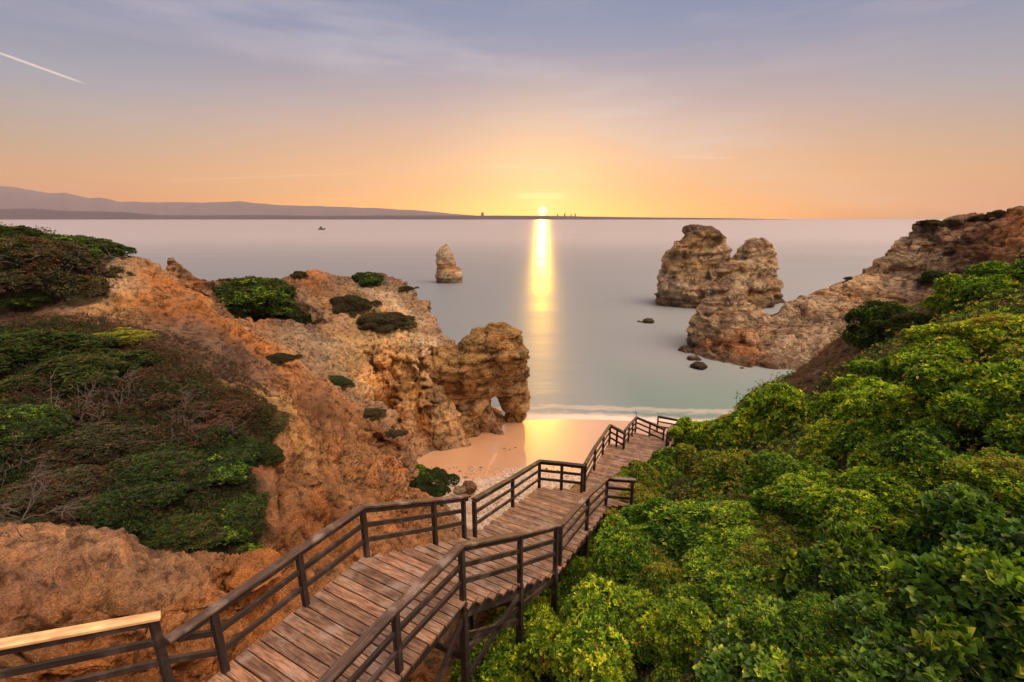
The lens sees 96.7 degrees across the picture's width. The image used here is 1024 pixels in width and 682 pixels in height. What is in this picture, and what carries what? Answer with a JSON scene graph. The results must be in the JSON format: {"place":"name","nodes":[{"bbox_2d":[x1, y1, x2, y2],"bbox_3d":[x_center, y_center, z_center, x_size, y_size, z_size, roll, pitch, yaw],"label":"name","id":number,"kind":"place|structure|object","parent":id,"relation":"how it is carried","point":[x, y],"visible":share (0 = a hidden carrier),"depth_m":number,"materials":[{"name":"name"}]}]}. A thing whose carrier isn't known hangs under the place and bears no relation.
{"place":"outdoors","nodes":[
{"label":"outdoors","id":0,"kind":"place"},
{"bbox_2d":[0,186,463,215],"bbox_3d":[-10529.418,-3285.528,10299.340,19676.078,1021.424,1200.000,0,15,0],"label":"mountain range","id":1,"kind":"structure","parent":0,"point":[14,198],"depth_m":10120.74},
{"bbox_2d":[0,208,786,219],"bbox_3d":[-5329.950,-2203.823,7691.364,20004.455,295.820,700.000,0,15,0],"label":"hills","id":2,"kind":"structure","parent":0,"point":[26,214],"depth_m":7505.98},
{"bbox_2d":[0,219,942,423],"bbox_3d":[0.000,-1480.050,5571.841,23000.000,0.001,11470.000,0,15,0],"label":"sea","id":3,"kind":"structure","parent":0,"point":[573,301],"depth_m":246.35,"materials":[{"name":"liquid"}]},
{"bbox_2d":[435,244,462,283],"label":"sea stack","id":4,"kind":"object","parent":3,"relation":"in","point":[448,271],"visible":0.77,"depth_m":193.29,"materials":[{"name":"stone"}]},
{"bbox_2d":[690,361,707,369],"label":"boulder","id":5,"kind":"object","parent":3,"relation":"in","point":[698,365],"visible":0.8,"depth_m":84.20,"materials":[{"name":"stone"}]},
{"bbox_2d":[654,224,784,308],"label":"sea rock","id":6,"kind":"object","parent":3,"relation":"in","point":[691,259],"visible":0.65,"depth_m":140.89,"materials":[{"name":"stone"}]},
{"bbox_2d":[686,206,1023,369],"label":"headland","id":7,"kind":"structure","parent":3,"relation":"in","point":[799,330],"depth_m":95.99,"materials":[{"name":"stone"}]},
{"bbox_2d":[686,277,765,345],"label":"pointed rock","id":8,"kind":"object","parent":7,"relation":"on","point":[722,304],"visible":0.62,"depth_m":92.13,"materials":[{"name":"stone"}]},
{"bbox_2d":[913,270,946,283],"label":"shrub","id":9,"kind":"object","parent":7,"relation":"on","point":[925,275],"visible":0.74,"depth_m":94.65,"materials":[{"name":"green plant"}]},
{"bbox_2d":[912,219,948,226],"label":"shrub","id":10,"kind":"object","parent":7,"relation":"on","point":[935,222],"visible":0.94,"depth_m":102.09,"materials":[{"name":"green plant"}]},
{"bbox_2d":[983,209,1005,217],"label":"shrub","id":11,"kind":"object","parent":7,"relation":"on","point":[997,213],"visible":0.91,"depth_m":104.06,"materials":[{"name":"green plant"}]},
{"bbox_2d":[0,233,1023,681],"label":"coastal terrain","id":12,"kind":"structure","parent":0,"point":[56,575],"depth_m":24.72,"materials":[{"name":"stone"}]},
{"bbox_2d":[0,225,46,237],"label":"shrub","id":13,"kind":"object","parent":12,"relation":"on","point":[16,231],"visible":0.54,"depth_m":33.01,"materials":[{"name":"green plant"}]},
{"bbox_2d":[0,231,54,286],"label":"dead shrub","id":14,"kind":"object","parent":12,"relation":"on","point":[7,261],"visible":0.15,"depth_m":29.22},
{"bbox_2d":[0,292,60,306],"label":"shrub","id":15,"kind":"object","parent":12,"relation":"on","point":[41,298],"visible":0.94,"depth_m":28.57,"materials":[{"name":"green plant"}]},
{"bbox_2d":[0,427,65,490],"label":"dead shrub","id":16,"kind":"object","parent":12,"relation":"on","point":[29,460],"visible":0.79,"depth_m":15.84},
{"bbox_2d":[0,221,81,300],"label":"mound scrub","id":17,"kind":"object","parent":12,"relation":"on","point":[46,230],"visible":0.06,"depth_m":30.91,"materials":[{"name":"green plant"}]},
{"bbox_2d":[0,454,84,546],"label":"dead shrub","id":18,"kind":"object","parent":12,"relation":"on","point":[55,509],"visible":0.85,"depth_m":13.96,"materials":[{"name":"plant"}]},
{"bbox_2d":[0,398,92,453],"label":"shrub","id":19,"kind":"object","parent":12,"relation":"on","point":[43,412],"visible":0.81,"depth_m":17.45,"materials":[{"name":"green plant"}]},
{"bbox_2d":[0,455,122,521],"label":"shrub","id":20,"kind":"object","parent":12,"relation":"on","point":[88,471],"visible":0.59,"depth_m":15.39,"materials":[{"name":"green plant"}]},
{"bbox_2d":[0,327,122,372],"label":"shrub","id":21,"kind":"object","parent":12,"relation":"on","point":[70,340],"visible":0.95,"depth_m":21.93,"materials":[{"name":"green plant"}]},
{"bbox_2d":[20,364,112,435],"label":"dead shrub","id":22,"kind":"object","parent":12,"relation":"on","point":[89,395],"visible":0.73,"depth_m":18.58,"materials":[{"name":"plant"}]},
{"bbox_2d":[0,235,135,299],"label":"shrub","id":23,"kind":"object","parent":12,"relation":"on","point":[9,246],"visible":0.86,"depth_m":29.37,"materials":[{"name":"green plant"}]},
{"bbox_2d":[18,234,136,263],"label":"shrub","id":24,"kind":"object","parent":12,"relation":"on","point":[116,248],"visible":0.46,"depth_m":33.49,"materials":[{"name":"green plant"}]},
{"bbox_2d":[0,346,160,397],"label":"shrub","id":25,"kind":"object","parent":12,"relation":"on","point":[116,362],"visible":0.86,"depth_m":20.86,"materials":[{"name":"green plant"}]},
{"bbox_2d":[29,239,131,278],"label":"dead shrub","id":26,"kind":"object","parent":12,"relation":"on","point":[73,265],"visible":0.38,"depth_m":31.04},
{"bbox_2d":[0,420,201,486],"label":"shrub","id":27,"kind":"object","parent":12,"relation":"on","point":[132,431],"visible":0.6,"depth_m":17.44,"materials":[{"name":"green plant"}]},
{"bbox_2d":[87,327,158,347],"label":"shrub","id":28,"kind":"object","parent":12,"relation":"on","point":[129,335],"visible":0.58,"depth_m":25.05,"materials":[{"name":"green plant"}]},
{"bbox_2d":[56,474,191,529],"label":"shrub","id":29,"kind":"object","parent":12,"relation":"on","point":[145,487],"visible":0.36,"depth_m":15.63,"materials":[{"name":"green plant"}]},
{"bbox_2d":[54,373,197,417],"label":"shrub","id":30,"kind":"object","parent":12,"relation":"on","point":[177,399],"visible":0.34,"depth_m":20.31,"materials":[{"name":"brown plant"}]},
{"bbox_2d":[83,361,173,409],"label":"dead shrub","id":31,"kind":"object","parent":12,"relation":"on","point":[108,387],"visible":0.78,"depth_m":20.30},
{"bbox_2d":[0,313,273,396],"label":"heather","id":32,"kind":"object","parent":12,"relation":"on","point":[222,367],"visible":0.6,"depth_m":27.53,"materials":[{"name":"brown plant"}]},
{"bbox_2d":[0,313,284,555],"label":"scrub","id":33,"kind":"object","parent":12,"relation":"on","point":[208,386],"visible":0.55,"depth_m":19.59,"materials":[{"name":"green plant"}]},
{"bbox_2d":[106,441,212,499],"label":"shrub","id":34,"kind":"object","parent":12,"relation":"on","point":[155,463],"visible":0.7,"depth_m":17.21,"materials":[{"name":"green plant"}]},
{"bbox_2d":[126,503,228,553],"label":"shrub","id":35,"kind":"object","parent":12,"relation":"on","point":[209,528],"visible":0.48,"depth_m":15.50,"materials":[{"name":"green plant"}]},
{"bbox_2d":[158,383,214,445],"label":"dead shrub","id":36,"kind":"object","parent":12,"relation":"on","point":[173,417],"visible":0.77,"depth_m":19.73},
{"bbox_2d":[166,257,219,302],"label":"crag","id":37,"kind":"structure","parent":12,"relation":"on","point":[175,268],"depth_m":51.52,"materials":[{"name":"stone"}]},
{"bbox_2d":[143,398,252,447],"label":"shrub","id":38,"kind":"object","parent":12,"relation":"on","point":[225,409],"visible":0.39,"depth_m":20.40,"materials":[{"name":"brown plant"}]},
{"bbox_2d":[184,414,248,442],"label":"dead shrub","id":39,"kind":"object","parent":12,"relation":"on","point":[231,429],"visible":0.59,"depth_m":19.55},
{"bbox_2d":[177,432,265,490],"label":"shrub","id":40,"kind":"object","parent":12,"relation":"on","point":[223,469],"visible":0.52,"depth_m":18.40,"materials":[{"name":"green plant"}]},
{"bbox_2d":[11,257,444,527],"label":"dry tufts","id":41,"kind":"object","parent":12,"relation":"on","point":[351,464],"visible":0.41,"depth_m":30.44,"materials":[{"name":"brown plant"}]},
{"bbox_2d":[195,492,270,549],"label":"shrub","id":42,"kind":"object","parent":12,"relation":"on","point":[259,499],"visible":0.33,"depth_m":17.10,"materials":[{"name":"green plant"}]},
{"bbox_2d":[225,538,266,554],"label":"shrub","id":43,"kind":"object","parent":12,"relation":"on","point":[252,545],"visible":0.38,"depth_m":16.46,"materials":[{"name":"green plant"}]},
{"bbox_2d":[208,275,297,318],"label":"shrub","id":44,"kind":"object","parent":12,"relation":"on","point":[235,291],"visible":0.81,"depth_m":56.62,"materials":[{"name":"green plant"}]},
{"bbox_2d":[233,402,292,428],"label":"shrub","id":45,"kind":"object","parent":12,"relation":"on","point":[280,413],"visible":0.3,"depth_m":22.14,"materials":[{"name":"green plant"}]},
{"bbox_2d":[253,443,285,466],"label":"shrub","id":46,"kind":"object","parent":12,"relation":"on","point":[271,451],"visible":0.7,"depth_m":20.05,"materials":[{"name":"green plant"}]},
{"bbox_2d":[264,352,302,365],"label":"shrub","id":47,"kind":"object","parent":12,"relation":"on","point":[279,356],"visible":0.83,"depth_m":32.37,"materials":[{"name":"green plant"}]},
{"bbox_2d":[264,306,314,324],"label":"shrub","id":48,"kind":"object","parent":12,"relation":"on","point":[295,316],"visible":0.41,"depth_m":58.80,"materials":[{"name":"green plant"}]},
{"bbox_2d":[0,415,678,681],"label":"wooden staircase","id":49,"kind":"structure","parent":12,"relation":"on","point":[392,616],"depth_m":7.79,"materials":[{"name":"wood"}]},
{"bbox_2d":[328,375,355,388],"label":"shrub","id":50,"kind":"object","parent":12,"relation":"on","point":[338,380],"visible":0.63,"depth_m":43.72,"materials":[{"name":"green plant"}]},
{"bbox_2d":[329,294,382,315],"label":"shrub","id":51,"kind":"object","parent":12,"relation":"on","point":[340,303],"visible":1,"depth_m":60.11,"materials":[{"name":"green plant"}]},
{"bbox_2d":[350,271,384,286],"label":"shrub","id":52,"kind":"object","parent":12,"relation":"on","point":[370,277],"visible":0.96,"depth_m":69.59,"materials":[{"name":"green plant"}]},
{"bbox_2d":[363,408,386,421],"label":"shrub","id":53,"kind":"object","parent":12,"relation":"on","point":[378,412],"visible":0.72,"depth_m":38.96,"materials":[{"name":"green plant"}]},
{"bbox_2d":[356,312,417,332],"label":"shrub","id":54,"kind":"object","parent":12,"relation":"on","point":[365,321],"visible":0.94,"depth_m":57.92,"materials":[{"name":"green plant"}]},
{"bbox_2d":[384,429,408,437],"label":"shrub","id":55,"kind":"object","parent":12,"relation":"on","point":[394,432],"visible":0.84,"depth_m":39.23,"materials":[{"name":"green plant"}]},
{"bbox_2d":[409,467,459,506],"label":"shrub","id":56,"kind":"object","parent":12,"relation":"on","point":[442,477],"visible":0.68,"depth_m":38.74,"materials":[{"name":"green plant"}]},
{"bbox_2d":[447,594,555,681],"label":"shrub","id":57,"kind":"object","parent":12,"relation":"on","point":[505,658],"visible":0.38,"depth_m":9.28,"materials":[{"name":"green plant"}]},
{"bbox_2d":[524,555,595,648],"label":"shrub","id":58,"kind":"object","parent":12,"relation":"on","point":[577,566],"visible":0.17,"depth_m":11.64,"materials":[{"name":"green plant"}]},
{"bbox_2d":[581,523,600,558],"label":"shrub","id":59,"kind":"object","parent":12,"relation":"on","point":[592,545],"visible":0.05,"depth_m":15.41,"materials":[{"name":"green plant"}]},
{"bbox_2d":[522,571,660,681],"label":"shrub","id":60,"kind":"object","parent":12,"relation":"on","point":[575,626],"visible":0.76,"depth_m":8.28,"materials":[{"name":"green plant"}]},
{"bbox_2d":[579,568,626,616],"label":"shrub","id":61,"kind":"object","parent":12,"relation":"on","point":[614,583],"visible":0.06,"depth_m":9.61,"materials":[{"name":"green plant"}]},
{"bbox_2d":[592,513,665,586],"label":"shrub","id":62,"kind":"object","parent":12,"relation":"on","point":[621,546],"visible":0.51,"depth_m":9.88,"materials":[{"name":"green plant"}]},
{"bbox_2d":[601,483,672,522],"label":"shrub","id":63,"kind":"object","parent":12,"relation":"on","point":[642,493],"visible":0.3,"depth_m":16.11,"materials":[{"name":"green plant"}]},
{"bbox_2d":[613,459,672,493],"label":"shrub","id":64,"kind":"object","parent":12,"relation":"on","point":[640,470],"visible":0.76,"depth_m":18.79,"materials":[{"name":"green plant"}]},
{"bbox_2d":[627,542,688,619],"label":"shrub","id":65,"kind":"object","parent":12,"relation":"on","point":[651,570],"visible":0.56,"depth_m":9.12,"materials":[{"name":"green plant"}]},
{"bbox_2d":[647,446,685,480],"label":"shrub","id":66,"kind":"object","parent":12,"relation":"on","point":[659,460],"visible":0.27,"depth_m":20.47,"materials":[{"name":"green plant"}]},
{"bbox_2d":[616,579,723,681],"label":"shrub","id":67,"kind":"object","parent":12,"relation":"on","point":[682,603],"visible":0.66,"depth_m":7.56,"materials":[{"name":"green plant"}]},
{"bbox_2d":[594,495,750,582],"bbox_3d":[4.164,4.369,10.659,3.563,1.442,3.908,12,19,38],"label":"shrub","id":68,"kind":"object","parent":12,"relation":"on","point":[670,526],"visible":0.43,"depth_m":10.36,"materials":[{"name":"green plant"}]},
{"bbox_2d":[667,416,712,451],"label":"shrub","id":69,"kind":"object","parent":12,"relation":"on","point":[686,430],"visible":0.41,"depth_m":23.98,"materials":[{"name":"green plant"}]},
{"bbox_2d":[670,443,757,500],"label":"shrub","id":70,"kind":"object","parent":12,"relation":"on","point":[713,465],"visible":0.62,"depth_m":14.71,"materials":[{"name":"green plant"}]},
{"bbox_2d":[703,414,737,444],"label":"shrub","id":71,"kind":"object","parent":12,"relation":"on","point":[707,426],"visible":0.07,"depth_m":23.41,"materials":[{"name":"green plant"}]},
{"bbox_2d":[696,537,790,624],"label":"shrub","id":72,"kind":"object","parent":12,"relation":"on","point":[736,583],"visible":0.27,"depth_m":7.96,"materials":[{"name":"green plant"}]},
{"bbox_2d":[680,499,807,586],"bbox_3d":[4.864,4.101,9.395,3.222,1.080,1.923,-12,19,-38],"label":"shrub","id":73,"kind":"object","parent":12,"relation":"on","point":[724,528],"visible":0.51,"depth_m":9.35,"materials":[{"name":"green plant"}]},
{"bbox_2d":[692,595,805,681],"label":"shrub","id":74,"kind":"object","parent":12,"relation":"on","point":[737,650],"visible":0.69,"depth_m":6.02,"materials":[{"name":"green plant"}]},
{"bbox_2d":[706,381,832,451],"bbox_3d":[11.041,3.384,18.612,4.614,3.647,4.508,-8,17,-26],"label":"shrub","id":75,"kind":"object","parent":12,"relation":"on","point":[766,405],"visible":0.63,"depth_m":18.18,"materials":[{"name":"green plant"}]},
{"bbox_2d":[732,513,814,580],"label":"shrub","id":76,"kind":"object","parent":12,"relation":"on","point":[778,530],"visible":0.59,"depth_m":8.49,"materials":[{"name":"green plant"}]},
{"bbox_2d":[529,248,1023,681],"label":"undergrowth","id":77,"kind":"object","parent":12,"relation":"on","point":[778,438],"visible":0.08,"depth_m":16.76,"materials":[{"name":"green plant"}]},
{"bbox_2d":[555,247,1023,681],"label":"creeper","id":78,"kind":"object","parent":12,"relation":"on","point":[965,363],"visible":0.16,"depth_m":15.22,"materials":[{"name":"green plant"}]},
{"bbox_2d":[740,450,840,512],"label":"shrub","id":79,"kind":"object","parent":12,"relation":"on","point":[776,466],"visible":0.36,"depth_m":10.41,"materials":[{"name":"green plant"}]},
{"bbox_2d":[741,589,855,681],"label":"shrub","id":80,"kind":"object","parent":12,"relation":"on","point":[811,610],"visible":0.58,"depth_m":5.89,"materials":[{"name":"green plant"}]},
{"bbox_2d":[797,415,856,457],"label":"shrub","id":81,"kind":"object","parent":12,"relation":"on","point":[817,437],"visible":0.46,"depth_m":11.22,"materials":[{"name":"green plant"}]},
{"bbox_2d":[763,468,898,545],"bbox_3d":[6.595,3.209,8.970,2.700,1.284,2.709,-11,19,-36],"label":"shrub","id":82,"kind":"object","parent":12,"relation":"on","point":[807,499],"visible":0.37,"depth_m":8.95,"materials":[{"name":"green plant"}]},
{"bbox_2d":[769,517,901,602],"bbox_3d":[5.420,3.685,7.042,1.822,1.565,2.098,-11,19,-35],"label":"shrub","id":83,"kind":"object","parent":12,"relation":"on","point":[830,560],"visible":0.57,"depth_m":7.04,"materials":[{"name":"green plant"}]},
{"bbox_2d":[819,374,895,407],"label":"shrub","id":84,"kind":"object","parent":12,"relation":"on","point":[845,387],"visible":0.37,"depth_m":15.25,"materials":[{"name":"green plant"}]},
{"bbox_2d":[785,317,931,390],"bbox_3d":[29.265,6.423,40.071,9.161,23.563,46.887,12,19,37],"label":"bank heather","id":85,"kind":"object","parent":12,"relation":"on","point":[803,376],"visible":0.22,"depth_m":27.29,"materials":[{"name":"brown plant"}]},
{"bbox_2d":[829,385,911,468],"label":"shrub","id":86,"kind":"object","parent":12,"relation":"on","point":[862,423],"visible":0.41,"depth_m":10.14,"materials":[{"name":"green plant"}]},
{"bbox_2d":[817,462,933,555],"bbox_3d":[7.081,2.881,7.972,3.045,1.108,2.507,3,11,11],"label":"shrub","id":87,"kind":"object","parent":12,"relation":"on","point":[895,513],"visible":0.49,"depth_m":7.79,"materials":[{"name":"green plant"}]},
{"bbox_2d":[833,539,923,607],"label":"shrub","id":88,"kind":"object","parent":12,"relation":"on","point":[869,588],"visible":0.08,"depth_m":6.51,"materials":[{"name":"green plant"}]},
{"bbox_2d":[841,299,916,348],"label":"shrub","id":89,"kind":"object","parent":12,"relation":"on","point":[866,313],"visible":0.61,"depth_m":26.40,"materials":[{"name":"green plant"}]},
{"bbox_2d":[847,355,911,385],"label":"shrub","id":90,"kind":"object","parent":12,"relation":"on","point":[880,368],"visible":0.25,"depth_m":16.56,"materials":[{"name":"green plant"}]},
{"bbox_2d":[867,311,932,336],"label":"shrub","id":91,"kind":"object","parent":12,"relation":"on","point":[898,325],"visible":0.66,"depth_m":24.67,"materials":[{"name":"green plant"}]},
{"bbox_2d":[897,327,934,344],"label":"shrub","id":92,"kind":"object","parent":12,"relation":"on","point":[902,333],"visible":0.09,"depth_m":17.71,"materials":[{"name":"green plant"}]},
{"bbox_2d":[827,590,1006,681],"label":"shrub","id":93,"kind":"object","parent":12,"relation":"on","point":[884,648],"visible":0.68,"depth_m":5.15,"materials":[{"name":"green plant"}]},
{"bbox_2d":[863,376,982,431],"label":"shrub","id":94,"kind":"object","parent":12,"relation":"on","point":[904,403],"visible":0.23,"depth_m":9.65,"materials":[{"name":"green plant"}]},
{"bbox_2d":[888,332,982,374],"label":"shrub","id":95,"kind":"object","parent":12,"relation":"on","point":[924,352],"visible":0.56,"depth_m":15.19,"materials":[{"name":"green plant"}]},
{"bbox_2d":[877,416,1003,492],"bbox_3d":[7.896,2.122,8.220,2.432,1.130,1.934,0,20,1],"label":"shrub","id":96,"kind":"object","parent":12,"relation":"on","point":[918,441],"visible":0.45,"depth_m":8.07,"materials":[{"name":"green plant"}]},
{"bbox_2d":[877,544,1023,681],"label":"shrub","id":97,"kind":"object","parent":12,"relation":"on","point":[970,597],"visible":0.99,"depth_m":4.84,"materials":[{"name":"green plant"}]},
{"bbox_2d":[895,447,1023,518],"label":"shrub","id":98,"kind":"object","parent":12,"relation":"on","point":[989,458],"visible":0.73,"depth_m":7.17,"materials":[{"name":"green plant"}]},
{"bbox_2d":[902,358,1023,454],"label":"shrub","id":99,"kind":"object","parent":12,"relation":"on","point":[1000,385],"visible":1,"depth_m":8.19,"materials":[{"name":"green plant"}]},
{"bbox_2d":[905,310,1023,361],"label":"shrub","id":100,"kind":"object","parent":12,"relation":"on","point":[994,322],"visible":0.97,"depth_m":14.62,"materials":[{"name":"green plant"}]},
{"bbox_2d":[907,483,1023,578],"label":"shrub","id":101,"kind":"object","parent":12,"relation":"on","point":[956,514],"visible":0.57,"depth_m":6.45,"materials":[{"name":"green plant"}]},
{"bbox_2d":[923,273,1007,315],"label":"shrub","id":102,"kind":"object","parent":12,"relation":"on","point":[954,286],"visible":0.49,"depth_m":22.99,"materials":[{"name":"green plant"}]},
{"bbox_2d":[962,259,1023,306],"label":"shrub","id":103,"kind":"object","parent":12,"relation":"on","point":[1007,274],"visible":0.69,"depth_m":22.16,"materials":[{"name":"green plant"}]},
{"bbox_2d":[0,0,1023,218],"label":"sky","id":104,"kind":"structure","parent":0,"point":[748,109],"materials":[{"name":"orange"}]},
{"bbox_2d":[417,419,675,529],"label":"beach","id":105,"kind":"structure","parent":0,"point":[566,440],"depth_m":52.73,"materials":[{"name":"sand"}]},
{"bbox_2d":[462,480,476,494],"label":"beach rock","id":106,"kind":"object","parent":105,"relation":"on","point":[470,486],"visible":0.91,"depth_m":43.59,"materials":[{"name":"stone"}]},
{"bbox_2d":[418,322,530,437],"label":"rock arch","id":107,"kind":"object","parent":105,"relation":"on","point":[475,371],"visible":0.66,"depth_m":55.81,"materials":[{"name":"stone"}]},
{"bbox_2d":[431,466,592,525],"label":"pebbles","id":108,"kind":"object","parent":105,"relation":"on","point":[466,477],"visible":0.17,"depth_m":46.61,"materials":[{"name":"stone"}]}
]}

